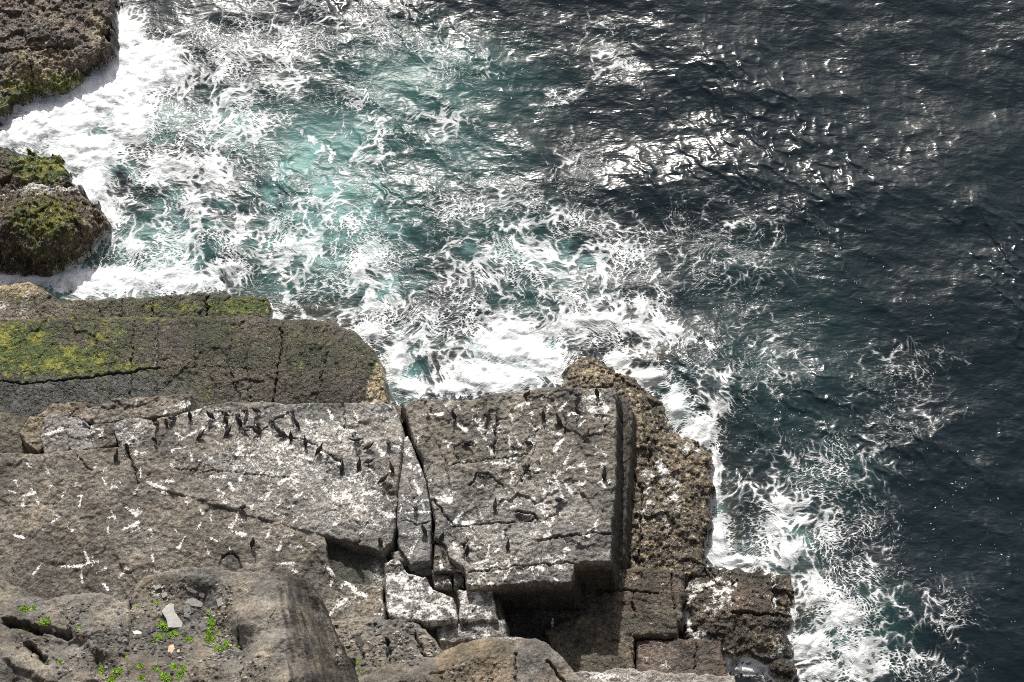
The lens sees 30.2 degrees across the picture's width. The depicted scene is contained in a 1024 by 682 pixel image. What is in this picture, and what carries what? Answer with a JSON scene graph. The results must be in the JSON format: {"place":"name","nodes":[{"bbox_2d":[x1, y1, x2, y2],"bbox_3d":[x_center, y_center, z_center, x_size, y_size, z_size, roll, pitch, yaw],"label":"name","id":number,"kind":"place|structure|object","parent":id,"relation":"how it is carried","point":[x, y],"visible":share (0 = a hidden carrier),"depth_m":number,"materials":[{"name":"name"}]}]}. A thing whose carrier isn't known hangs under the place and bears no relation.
{"place":"outdoors","nodes":[
{"label":"outdoors","id":0,"kind":"place"},
{"bbox_2d":[0,570,131,681],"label":"cliff foot","id":1,"kind":"object","parent":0,"point":[37,666],"visible":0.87,"depth_m":85.16},
{"bbox_2d":[19,605,29,611],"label":"plant tuft","id":2,"kind":"object","parent":1,"relation":"on","point":[23,608],"visible":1,"depth_m":86.08,"materials":[{"name":"green plant"}]},
{"bbox_2d":[39,617,51,625],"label":"plant tuft","id":3,"kind":"object","parent":1,"relation":"on","point":[43,621],"visible":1,"depth_m":85.41,"materials":[{"name":"green plant"}]},
{"bbox_2d":[98,664,103,671],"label":"plant tuft","id":4,"kind":"object","parent":1,"relation":"on","point":[100,667],"visible":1,"depth_m":83.80,"materials":[{"name":"green plant"}]},
{"bbox_2d":[106,676,116,681],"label":"plant tuft","id":5,"kind":"object","parent":1,"relation":"on","point":[110,679],"visible":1,"depth_m":83.13,"materials":[{"name":"green plant"}]},
{"bbox_2d":[111,667,122,676],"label":"plant tuft","id":6,"kind":"object","parent":1,"relation":"on","point":[117,670],"visible":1,"depth_m":83.38,"materials":[{"name":"green plant"}]},
{"bbox_2d":[0,446,386,621],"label":"rock ledge","id":7,"kind":"object","parent":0,"point":[77,521],"visible":0.56,"depth_m":89.91,"materials":[{"name":"stone"}]},
{"bbox_2d":[114,448,118,462],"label":"cormorant","id":8,"kind":"object","parent":7,"relation":"on","point":[116,454],"visible":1,"depth_m":91.58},
{"bbox_2d":[124,443,128,452],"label":"cormorant","id":9,"kind":"object","parent":7,"relation":"on","point":[126,446],"visible":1,"depth_m":91.83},
{"bbox_2d":[250,536,254,548],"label":"cormorant","id":10,"kind":"object","parent":7,"relation":"on","point":[252,543],"visible":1,"depth_m":89.31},
{"bbox_2d":[327,542,388,591],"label":"rock pool hollow","id":11,"kind":"object","parent":7,"relation":"on","point":[350,566],"visible":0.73,"depth_m":89.78,"materials":[{"name":"stone"}]},
{"bbox_2d":[127,566,358,681],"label":"cliff foot","id":12,"kind":"object","parent":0,"point":[280,625],"visible":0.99,"depth_m":84.50},
{"bbox_2d":[137,674,145,680],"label":"plant tuft","id":13,"kind":"object","parent":12,"relation":"on","point":[141,677],"visible":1,"depth_m":82.73,"materials":[{"name":"green plant"}]},
{"bbox_2d":[153,585,160,590],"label":"stone","id":14,"kind":"object","parent":12,"relation":"on","point":[157,587],"visible":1,"depth_m":86.77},
{"bbox_2d":[153,666,160,670],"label":"plant tuft","id":15,"kind":"object","parent":12,"relation":"on","point":[156,668],"visible":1,"depth_m":83.47,"materials":[{"name":"green plant"}]},
{"bbox_2d":[154,634,164,640],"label":"plant tuft","id":16,"kind":"object","parent":12,"relation":"on","point":[159,636],"visible":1,"depth_m":85.18,"materials":[{"name":"green plant"}]},
{"bbox_2d":[157,620,168,630],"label":"plant tuft","id":17,"kind":"object","parent":12,"relation":"on","point":[162,624],"visible":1,"depth_m":85.58,"materials":[{"name":"green plant"}]},
{"bbox_2d":[161,592,167,598],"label":"stone","id":18,"kind":"object","parent":12,"relation":"on","point":[164,595],"visible":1,"depth_m":86.50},
{"bbox_2d":[159,672,170,681],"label":"plant tuft","id":19,"kind":"object","parent":12,"relation":"on","point":[164,676],"visible":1,"depth_m":83.10,"materials":[{"name":"green plant"}]},
{"bbox_2d":[168,644,174,652],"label":"stone","id":20,"kind":"object","parent":12,"relation":"on","point":[171,648],"visible":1,"depth_m":84.08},
{"bbox_2d":[167,630,179,637],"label":"plant tuft","id":21,"kind":"object","parent":12,"relation":"on","point":[173,632],"visible":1,"depth_m":85.38,"materials":[{"name":"green plant"}]},
{"bbox_2d":[169,662,177,670],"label":"plant tuft","id":22,"kind":"object","parent":12,"relation":"on","point":[172,665],"visible":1,"depth_m":83.45,"materials":[{"name":"green plant"}]},
{"bbox_2d":[174,671,183,679],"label":"plant tuft","id":23,"kind":"object","parent":12,"relation":"on","point":[179,675],"visible":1,"depth_m":83.13,"materials":[{"name":"green plant"}]},
{"bbox_2d":[179,665,187,672],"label":"plant tuft","id":24,"kind":"object","parent":12,"relation":"on","point":[182,668],"visible":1,"depth_m":83.34,"materials":[{"name":"green plant"}]},
{"bbox_2d":[184,605,190,617],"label":"stone","id":25,"kind":"object","parent":12,"relation":"on","point":[186,613],"visible":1,"depth_m":85.98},
{"bbox_2d":[183,636,193,641],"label":"plant tuft","id":26,"kind":"object","parent":12,"relation":"on","point":[188,639],"visible":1,"depth_m":84.77,"materials":[{"name":"green plant"}]},
{"bbox_2d":[186,598,203,607],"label":"stone","id":27,"kind":"object","parent":12,"relation":"on","point":[194,602],"visible":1,"depth_m":86.22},
{"bbox_2d":[199,591,205,598],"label":"stone","id":28,"kind":"object","parent":12,"relation":"on","point":[201,594],"visible":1,"depth_m":86.25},
{"bbox_2d":[199,625,206,631],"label":"stone","id":29,"kind":"object","parent":12,"relation":"on","point":[203,627],"visible":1,"depth_m":85.24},
{"bbox_2d":[205,624,211,634],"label":"plant tuft","id":30,"kind":"object","parent":12,"relation":"on","point":[208,630],"visible":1,"depth_m":85.24,"materials":[{"name":"green plant"}]},
{"bbox_2d":[204,634,215,643],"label":"plant tuft","id":31,"kind":"object","parent":12,"relation":"on","point":[210,639],"visible":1,"depth_m":84.91,"materials":[{"name":"green plant"}]},
{"bbox_2d":[207,616,214,627],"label":"plant tuft","id":32,"kind":"object","parent":12,"relation":"on","point":[211,620],"visible":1,"depth_m":85.39,"materials":[{"name":"green plant"}]},
{"bbox_2d":[213,644,222,651],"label":"plant tuft","id":33,"kind":"object","parent":12,"relation":"on","point":[217,647],"visible":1,"depth_m":84.32,"materials":[{"name":"green plant"}]},
{"bbox_2d":[216,597,222,607],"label":"stone","id":34,"kind":"object","parent":12,"relation":"on","point":[219,601],"visible":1,"depth_m":85.58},
{"bbox_2d":[222,640,229,649],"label":"plant tuft","id":35,"kind":"object","parent":12,"relation":"on","point":[226,642],"visible":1,"depth_m":84.35,"materials":[{"name":"green plant"}]},
{"bbox_2d":[15,583,515,681],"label":"gravel","id":36,"kind":"structure","parent":12,"relation":"on","point":[217,636],"depth_m":85.27,"materials":[{"name":"gravel"}]},
{"bbox_2d":[162,603,182,628],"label":"flat stone","id":37,"kind":"object","parent":36,"relation":"on","point":[171,617],"visible":1,"depth_m":85.71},
{"bbox_2d":[185,586,198,593],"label":"stone","id":38,"kind":"object","parent":36,"relation":"on","point":[191,590],"visible":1,"depth_m":86.30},
{"bbox_2d":[129,401,406,558],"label":"rock ledge","id":39,"kind":"object","parent":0,"point":[270,474],"visible":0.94,"depth_m":91.59,"materials":[{"name":"stone"}]},
{"bbox_2d":[164,418,168,427],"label":"cormorant","id":40,"kind":"object","parent":39,"relation":"on","point":[166,422],"visible":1,"depth_m":92.37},
{"bbox_2d":[188,410,191,420],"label":"cormorant","id":41,"kind":"object","parent":39,"relation":"on","point":[189,415],"visible":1,"depth_m":92.58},
{"bbox_2d":[196,429,204,439],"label":"cormorant","id":42,"kind":"object","parent":39,"relation":"on","point":[200,435],"visible":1,"depth_m":92.17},
{"bbox_2d":[206,410,214,419],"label":"cormorant","id":43,"kind":"object","parent":39,"relation":"on","point":[210,414],"visible":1,"depth_m":92.63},
{"bbox_2d":[220,410,228,416],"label":"cormorant","id":44,"kind":"object","parent":39,"relation":"on","point":[224,412],"visible":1,"depth_m":92.78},
{"bbox_2d":[224,414,227,425],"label":"cormorant","id":45,"kind":"object","parent":39,"relation":"on","point":[225,420],"visible":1,"depth_m":92.57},
{"bbox_2d":[223,425,231,436],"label":"cormorant","id":46,"kind":"object","parent":39,"relation":"on","point":[227,431],"visible":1,"depth_m":92.33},
{"bbox_2d":[237,416,241,426],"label":"cormorant","id":47,"kind":"object","parent":39,"relation":"on","point":[239,421],"visible":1,"depth_m":92.47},
{"bbox_2d":[251,425,260,434],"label":"cormorant","id":48,"kind":"object","parent":39,"relation":"on","point":[256,430],"visible":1,"depth_m":92.23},
{"bbox_2d":[251,407,260,413],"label":"cormorant","id":49,"kind":"object","parent":39,"relation":"on","point":[256,410],"visible":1,"depth_m":92.77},
{"bbox_2d":[276,428,287,436],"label":"cormorant","id":50,"kind":"object","parent":39,"relation":"on","point":[282,433],"visible":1,"depth_m":92.28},
{"bbox_2d":[288,429,292,441],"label":"cormorant","id":51,"kind":"object","parent":39,"relation":"on","point":[290,436],"visible":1,"depth_m":92.17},
{"bbox_2d":[293,416,299,428],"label":"cormorant","id":52,"kind":"object","parent":39,"relation":"on","point":[296,422],"visible":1,"depth_m":92.53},
{"bbox_2d":[303,434,306,448],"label":"cormorant","id":53,"kind":"object","parent":39,"relation":"on","point":[305,442],"visible":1,"depth_m":91.87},
{"bbox_2d":[315,442,322,455],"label":"cormorant","id":54,"kind":"object","parent":39,"relation":"on","point":[318,449],"visible":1,"depth_m":91.64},
{"bbox_2d":[339,459,343,474],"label":"cormorant","id":55,"kind":"object","parent":39,"relation":"on","point":[341,469],"visible":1,"depth_m":91.29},
{"bbox_2d":[349,432,363,446],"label":"cormorant","id":56,"kind":"object","parent":39,"relation":"on","point":[356,440],"visible":1,"depth_m":92.04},
{"bbox_2d":[353,538,360,542],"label":"cormorant","id":57,"kind":"object","parent":39,"relation":"on","point":[357,540],"visible":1,"depth_m":89.27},
{"bbox_2d":[356,456,360,470],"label":"cormorant","id":58,"kind":"object","parent":39,"relation":"on","point":[358,465],"visible":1,"depth_m":91.44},
{"bbox_2d":[363,442,373,449],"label":"cormorant","id":59,"kind":"object","parent":39,"relation":"on","point":[367,446],"visible":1,"depth_m":91.93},
{"bbox_2d":[363,458,375,463],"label":"cormorant","id":60,"kind":"object","parent":39,"relation":"on","point":[367,461],"visible":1,"depth_m":91.47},
{"bbox_2d":[378,537,382,546],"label":"cormorant","id":61,"kind":"object","parent":39,"relation":"on","point":[380,541],"visible":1,"depth_m":89.35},
{"bbox_2d":[377,473,388,483],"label":"cormorant","id":62,"kind":"object","parent":39,"relation":"on","point":[382,479],"visible":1,"depth_m":90.76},
{"bbox_2d":[389,461,393,473],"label":"cormorant","id":63,"kind":"object","parent":39,"relation":"on","point":[391,466],"visible":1,"depth_m":91.16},
{"bbox_2d":[332,617,441,681],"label":"cliff foot","id":64,"kind":"object","parent":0,"point":[361,625],"visible":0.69,"depth_m":87.24},
{"bbox_2d":[355,636,362,649],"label":"stone","id":65,"kind":"object","parent":64,"relation":"on","point":[358,639],"visible":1,"depth_m":87.03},
{"bbox_2d":[389,404,401,414],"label":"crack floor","id":66,"kind":"structure","parent":0,"point":[398,409],"depth_m":95.31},
{"bbox_2d":[389,557,505,644],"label":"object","id":67,"kind":"structure","parent":0,"point":[500,612],"depth_m":89.72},
{"bbox_2d":[390,551,406,568],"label":"broken block","id":68,"kind":"structure","parent":67,"relation":"on","point":[399,556],"depth_m":89.84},
{"bbox_2d":[384,558,458,631],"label":"broken block","id":69,"kind":"structure","parent":67,"relation":"on","point":[420,601],"depth_m":88.56,"materials":[{"name":"stone"}]},
{"bbox_2d":[414,567,432,578],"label":"broken block","id":70,"kind":"structure","parent":67,"relation":"on","point":[427,572],"depth_m":89.81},
{"bbox_2d":[431,574,453,592],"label":"broken block","id":71,"kind":"structure","parent":67,"relation":"on","point":[442,583],"depth_m":89.40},
{"bbox_2d":[432,544,460,578],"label":"broken block","id":72,"kind":"structure","parent":67,"relation":"on","point":[443,564],"depth_m":89.47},
{"bbox_2d":[439,644,457,651],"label":"broken block","id":73,"kind":"structure","parent":67,"relation":"on","point":[444,647],"depth_m":88.43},
{"bbox_2d":[452,573,464,592],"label":"broken block","id":74,"kind":"structure","parent":67,"relation":"on","point":[458,581],"depth_m":89.32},
{"bbox_2d":[436,619,510,645],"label":"broken block","id":75,"kind":"structure","parent":67,"relation":"on","point":[456,634],"depth_m":88.40,"materials":[{"name":"stone"}]},
{"bbox_2d":[456,590,498,624],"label":"broken block","id":76,"kind":"structure","parent":67,"relation":"on","point":[477,607],"depth_m":88.60,"materials":[{"name":"stone"}]},
{"bbox_2d":[360,636,582,681],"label":"rock","id":77,"kind":"object","parent":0,"point":[533,660],"visible":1,"depth_m":85.19,"materials":[{"name":"stone"}]},
{"bbox_2d":[0,0,1023,681],"bbox_3d":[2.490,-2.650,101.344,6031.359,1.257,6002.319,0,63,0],"label":"sea","id":78,"kind":"structure","parent":0,"point":[768,254],"depth_m":103.04,"materials":[{"name":"liquid"}]},
{"bbox_2d":[0,146,100,209],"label":"sea rock","id":79,"kind":"object","parent":78,"relation":"in","point":[17,172],"visible":0.36,"depth_m":103.76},
{"bbox_2d":[0,183,112,276],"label":"mossy boulder","id":80,"kind":"object","parent":78,"relation":"in","point":[46,231],"visible":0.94,"depth_m":101.23,"materials":[{"name":"stone"}]},
{"bbox_2d":[0,0,122,119],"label":"sea rock","id":81,"kind":"object","parent":78,"relation":"in","point":[49,48],"visible":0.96,"depth_m":106.73,"materials":[{"name":"stone"}]},
{"bbox_2d":[0,282,273,321],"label":"tidal shelf","id":82,"kind":"object","parent":78,"relation":"in","point":[26,300],"visible":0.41,"depth_m":99.89,"materials":[{"name":"stone"}]},
{"bbox_2d":[0,315,390,418],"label":"mossy slab","id":83,"kind":"structure","parent":78,"relation":"in","point":[46,362],"depth_m":97.05,"materials":[{"name":"stone"}]},
{"bbox_2d":[0,412,29,453],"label":"sunken rock","id":84,"kind":"object","parent":83,"relation":"on","point":[11,425],"visible":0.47,"depth_m":94.12,"materials":[{"name":"stone"}]},
{"bbox_2d":[19,416,43,453],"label":"ledge stone","id":85,"kind":"object","parent":83,"relation":"on","point":[30,433],"visible":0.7,"depth_m":92.83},
{"bbox_2d":[41,412,69,453],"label":"ledge stone","id":86,"kind":"object","parent":83,"relation":"on","point":[55,429],"visible":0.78,"depth_m":92.69,"materials":[{"name":"stone"}]},
{"bbox_2d":[37,402,87,417],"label":"ledge stone","id":87,"kind":"object","parent":83,"relation":"on","point":[71,409],"visible":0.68,"depth_m":93.64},
{"bbox_2d":[67,417,92,449],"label":"ledge stone","id":88,"kind":"object","parent":83,"relation":"on","point":[79,436],"visible":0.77,"depth_m":92.51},
{"bbox_2d":[90,422,118,448],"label":"ledge stone","id":89,"kind":"object","parent":83,"relation":"on","point":[102,435],"visible":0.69,"depth_m":92.52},
{"bbox_2d":[114,417,156,447],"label":"ledge stone","id":90,"kind":"object","parent":83,"relation":"on","point":[133,431],"visible":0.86,"depth_m":92.62,"materials":[{"name":"stone"}]},
{"bbox_2d":[76,393,200,425],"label":"ledge stone","id":91,"kind":"object","parent":83,"relation":"on","point":[153,409],"visible":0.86,"depth_m":93.37,"materials":[{"name":"stone"}]},
{"bbox_2d":[561,357,715,580],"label":"barnacle rock","id":92,"kind":"object","parent":78,"relation":"in","point":[672,524],"visible":0.58,"depth_m":95.16,"materials":[{"name":"stone"}]},
{"bbox_2d":[618,396,636,569],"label":"side buttress","id":93,"kind":"structure","parent":92,"relation":"on","point":[628,423],"depth_m":93.85,"materials":[{"name":"stone"}]},
{"bbox_2d":[574,668,735,681],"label":"pale step","id":94,"kind":"object","parent":78,"relation":"in","point":[623,675],"visible":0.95,"depth_m":88.80,"materials":[{"name":"stone"}]},
{"bbox_2d":[634,638,727,675],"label":"wet step","id":95,"kind":"object","parent":78,"relation":"in","point":[698,657],"visible":0.88,"depth_m":90.35,"materials":[{"name":"stone"}]},
{"bbox_2d":[682,566,793,664],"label":"foam washed rock","id":96,"kind":"object","parent":78,"relation":"in","point":[737,612],"visible":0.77,"depth_m":92.33,"materials":[{"name":"stone"}]},
{"bbox_2d":[768,658,796,681],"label":"sea boulder","id":97,"kind":"object","parent":78,"relation":"in","point":[783,670],"visible":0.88,"depth_m":91.18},
{"bbox_2d":[400,387,623,614],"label":"rock block","id":98,"kind":"object","parent":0,"point":[562,555],"visible":0.97,"depth_m":90.87,"materials":[{"name":"stone"}]},
{"bbox_2d":[396,436,433,574],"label":"narrow slab","id":99,"kind":"structure","parent":98,"relation":"on","point":[415,546],"depth_m":90.54,"materials":[{"name":"stone"}]},
{"bbox_2d":[421,522,426,535],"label":"cormorant","id":100,"kind":"object","parent":99,"relation":"on","point":[424,530],"visible":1,"depth_m":89.75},
{"bbox_2d":[439,531,443,542],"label":"cormorant","id":101,"kind":"object","parent":98,"relation":"on","point":[441,537],"visible":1,"depth_m":89.39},
{"bbox_2d":[451,409,456,420],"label":"cormorant","id":102,"kind":"object","parent":98,"relation":"on","point":[453,414],"visible":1,"depth_m":92.36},
{"bbox_2d":[460,439,472,444],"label":"cormorant","id":103,"kind":"object","parent":98,"relation":"on","point":[466,441],"visible":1,"depth_m":91.75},
{"bbox_2d":[465,544,469,556],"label":"cormorant","id":104,"kind":"object","parent":98,"relation":"on","point":[467,550],"visible":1,"depth_m":88.92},
{"bbox_2d":[493,497,496,511],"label":"cormorant","id":105,"kind":"object","parent":98,"relation":"on","point":[494,505],"visible":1,"depth_m":90.07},
{"bbox_2d":[506,537,509,552],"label":"cormorant","id":106,"kind":"object","parent":98,"relation":"on","point":[507,546],"visible":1,"depth_m":89.02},
{"bbox_2d":[525,440,532,445],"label":"cormorant","id":107,"kind":"object","parent":98,"relation":"on","point":[528,443],"visible":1,"depth_m":91.69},
{"bbox_2d":[541,408,545,421],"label":"cormorant","id":108,"kind":"object","parent":98,"relation":"on","point":[543,415],"visible":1,"depth_m":92.30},
{"bbox_2d":[555,411,561,426],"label":"cormorant","id":109,"kind":"object","parent":98,"relation":"on","point":[559,420],"visible":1,"depth_m":92.19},
{"bbox_2d":[554,497,563,501],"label":"cormorant","id":110,"kind":"object","parent":98,"relation":"on","point":[558,499],"visible":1,"depth_m":90.06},
{"bbox_2d":[575,406,580,415],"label":"cormorant","id":111,"kind":"object","parent":98,"relation":"on","point":[577,410],"visible":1,"depth_m":92.32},
{"bbox_2d":[582,429,589,439],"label":"cormorant","id":112,"kind":"object","parent":98,"relation":"on","point":[585,435],"visible":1,"depth_m":91.71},
{"bbox_2d":[595,386,598,398],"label":"cormorant","id":113,"kind":"object","parent":98,"relation":"on","point":[596,392],"visible":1,"depth_m":92.82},
{"bbox_2d":[602,466,606,481],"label":"cormorant","id":114,"kind":"object","parent":98,"relation":"on","point":[604,474],"visible":1,"depth_m":90.59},
{"bbox_2d":[505,611,567,642],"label":"recess floor","id":115,"kind":"structure","parent":0,"point":[530,625],"depth_m":91.08,"materials":[{"name":"stone"}]},
{"bbox_2d":[543,608,678,672],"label":"wet step","id":116,"kind":"object","parent":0,"point":[597,642],"visible":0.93,"depth_m":90.37,"materials":[{"name":"stone"}]},
{"bbox_2d":[558,566,685,636],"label":"wet step","id":117,"kind":"object","parent":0,"point":[640,588],"visible":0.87,"depth_m":91.71,"materials":[{"name":"stone"}]}
]}

